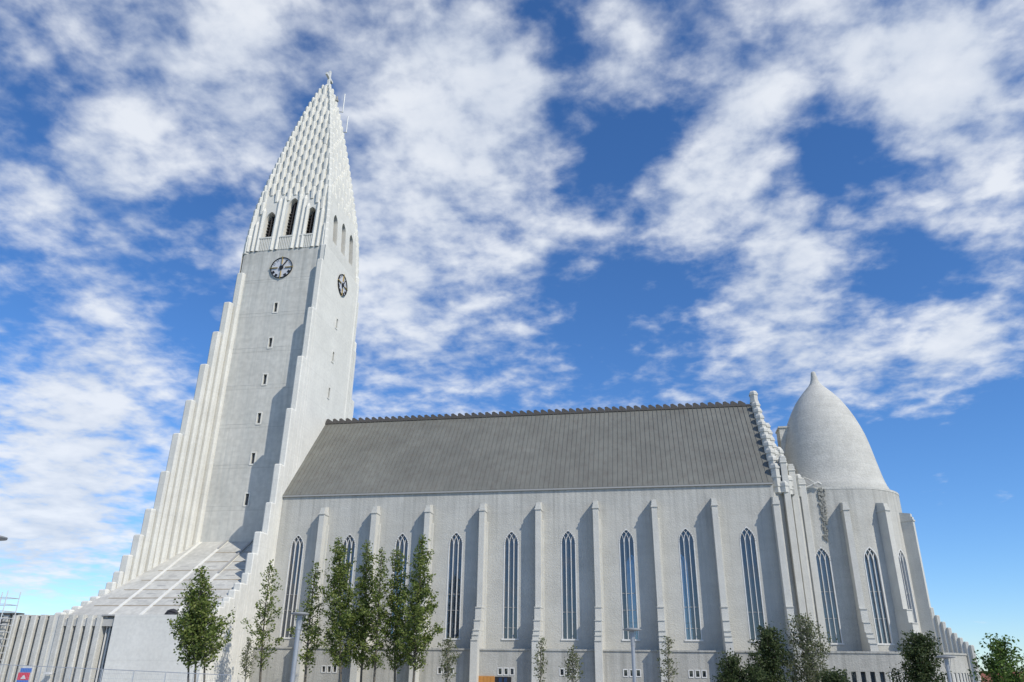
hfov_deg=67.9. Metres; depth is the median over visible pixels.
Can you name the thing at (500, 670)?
small window
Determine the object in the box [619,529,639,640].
window
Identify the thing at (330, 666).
small window
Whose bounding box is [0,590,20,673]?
scaffold
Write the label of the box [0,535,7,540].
street lamp
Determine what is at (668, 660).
sapling
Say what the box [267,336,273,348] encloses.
slit window
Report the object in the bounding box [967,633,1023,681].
bushy tree
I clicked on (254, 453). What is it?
slit window
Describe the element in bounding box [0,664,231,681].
fence
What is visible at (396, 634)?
slender tree
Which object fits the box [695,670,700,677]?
small window
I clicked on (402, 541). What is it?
window
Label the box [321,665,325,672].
small window
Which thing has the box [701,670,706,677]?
small window
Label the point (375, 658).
slender tree
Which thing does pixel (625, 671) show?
small window
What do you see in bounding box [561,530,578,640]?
window
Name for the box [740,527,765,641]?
window
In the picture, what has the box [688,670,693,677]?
small window
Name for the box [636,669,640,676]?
small window
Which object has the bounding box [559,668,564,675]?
small window
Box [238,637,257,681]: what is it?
sapling
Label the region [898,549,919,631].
window
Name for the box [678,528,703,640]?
window
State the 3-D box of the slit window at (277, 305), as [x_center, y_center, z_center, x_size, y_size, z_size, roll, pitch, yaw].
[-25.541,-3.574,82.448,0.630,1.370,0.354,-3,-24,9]
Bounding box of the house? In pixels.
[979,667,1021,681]
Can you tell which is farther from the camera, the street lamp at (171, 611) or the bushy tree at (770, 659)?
the street lamp at (171, 611)
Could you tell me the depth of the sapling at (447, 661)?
54.81 m
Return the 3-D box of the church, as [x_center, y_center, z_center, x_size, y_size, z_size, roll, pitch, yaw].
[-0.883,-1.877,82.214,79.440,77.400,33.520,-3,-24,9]
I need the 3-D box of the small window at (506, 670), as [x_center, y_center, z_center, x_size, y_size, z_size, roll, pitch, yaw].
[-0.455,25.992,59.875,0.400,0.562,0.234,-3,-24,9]
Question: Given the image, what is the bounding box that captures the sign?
[16,666,31,681]
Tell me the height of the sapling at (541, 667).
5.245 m
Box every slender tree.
[167,566,235,681]
[241,559,284,681]
[286,561,328,681]
[315,537,372,681]
[343,539,385,681]
[357,547,394,681]
[377,546,411,681]
[391,534,444,681]
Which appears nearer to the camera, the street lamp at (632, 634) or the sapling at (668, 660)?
the street lamp at (632, 634)
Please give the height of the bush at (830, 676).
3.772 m
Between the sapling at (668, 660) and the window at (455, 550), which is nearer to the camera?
the sapling at (668, 660)
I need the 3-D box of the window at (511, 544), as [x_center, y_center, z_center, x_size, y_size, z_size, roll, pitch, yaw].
[-0.084,20.458,64.073,1.448,8.808,0.260,-3,-24,9]
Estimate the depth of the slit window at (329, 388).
82.44 m
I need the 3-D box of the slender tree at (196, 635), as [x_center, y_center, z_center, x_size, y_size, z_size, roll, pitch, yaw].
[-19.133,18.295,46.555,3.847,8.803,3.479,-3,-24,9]
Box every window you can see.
[95,626,112,681]
[243,492,250,506]
[249,452,256,464]
[255,412,262,424]
[261,373,268,385]
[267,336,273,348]
[272,301,278,312]
[278,535,303,638]
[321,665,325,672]
[326,665,331,672]
[327,386,330,399]
[331,350,334,363]
[334,534,355,638]
[389,533,408,639]
[443,532,462,639]
[497,667,502,674]
[501,531,518,639]
[503,667,508,674]
[509,668,514,674]
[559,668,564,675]
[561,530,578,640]
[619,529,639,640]
[623,669,627,676]
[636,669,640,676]
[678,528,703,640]
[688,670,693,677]
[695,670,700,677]
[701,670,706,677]
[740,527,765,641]
[816,547,844,644]
[864,547,894,644]
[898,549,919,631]
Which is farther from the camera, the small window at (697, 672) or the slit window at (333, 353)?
the slit window at (333, 353)
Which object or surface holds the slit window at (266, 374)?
in the church
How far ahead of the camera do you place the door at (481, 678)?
59.70 m
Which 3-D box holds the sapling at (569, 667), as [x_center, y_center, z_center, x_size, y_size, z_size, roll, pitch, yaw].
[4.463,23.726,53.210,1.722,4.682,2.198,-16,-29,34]
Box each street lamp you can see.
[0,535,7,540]
[165,609,177,614]
[290,612,308,681]
[623,628,640,681]
[936,655,955,681]
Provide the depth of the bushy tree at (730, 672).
49.41 m
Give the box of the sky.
[0,0,1023,671]
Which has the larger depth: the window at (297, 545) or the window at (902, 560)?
the window at (297, 545)
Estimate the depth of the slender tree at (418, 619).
54.81 m
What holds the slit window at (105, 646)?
in the church
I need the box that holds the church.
[0,71,980,681]
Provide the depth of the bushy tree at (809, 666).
50.48 m
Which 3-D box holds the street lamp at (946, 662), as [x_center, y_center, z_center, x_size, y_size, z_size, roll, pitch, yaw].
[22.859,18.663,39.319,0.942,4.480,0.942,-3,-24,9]
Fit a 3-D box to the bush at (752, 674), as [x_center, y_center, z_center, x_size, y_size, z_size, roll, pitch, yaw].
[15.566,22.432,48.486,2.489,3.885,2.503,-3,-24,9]
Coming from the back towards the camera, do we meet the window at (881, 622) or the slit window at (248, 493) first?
the slit window at (248, 493)
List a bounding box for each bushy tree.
[709,648,749,681]
[744,622,793,681]
[780,613,837,681]
[886,629,951,681]
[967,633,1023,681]
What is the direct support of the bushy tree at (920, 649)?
on the pavement
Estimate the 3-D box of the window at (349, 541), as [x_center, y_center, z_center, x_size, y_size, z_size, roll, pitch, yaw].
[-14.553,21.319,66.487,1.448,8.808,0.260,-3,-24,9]
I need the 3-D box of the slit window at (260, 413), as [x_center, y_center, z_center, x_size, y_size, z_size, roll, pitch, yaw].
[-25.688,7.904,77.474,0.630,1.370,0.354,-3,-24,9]
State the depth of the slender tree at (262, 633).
57.24 m
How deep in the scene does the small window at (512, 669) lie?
59.78 m
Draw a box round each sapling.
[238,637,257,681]
[437,636,461,681]
[533,636,547,681]
[558,645,584,681]
[656,636,679,681]
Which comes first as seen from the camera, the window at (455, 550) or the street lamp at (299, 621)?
the street lamp at (299, 621)
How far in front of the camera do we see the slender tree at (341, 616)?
55.79 m
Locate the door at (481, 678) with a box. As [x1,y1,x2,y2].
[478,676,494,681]
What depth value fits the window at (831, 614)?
61.41 m
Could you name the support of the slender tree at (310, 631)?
on the pavement
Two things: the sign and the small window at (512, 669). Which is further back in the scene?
the small window at (512, 669)
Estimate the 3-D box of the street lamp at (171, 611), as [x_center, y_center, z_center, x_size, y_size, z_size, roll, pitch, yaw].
[-26.501,21.100,59.298,1.214,0.494,0.570,-3,-24,9]
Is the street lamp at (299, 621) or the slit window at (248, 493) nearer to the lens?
the street lamp at (299, 621)
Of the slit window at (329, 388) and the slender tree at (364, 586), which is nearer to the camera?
the slender tree at (364, 586)
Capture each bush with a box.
[737,660,775,681]
[816,666,850,681]
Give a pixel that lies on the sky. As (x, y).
(560, 204)

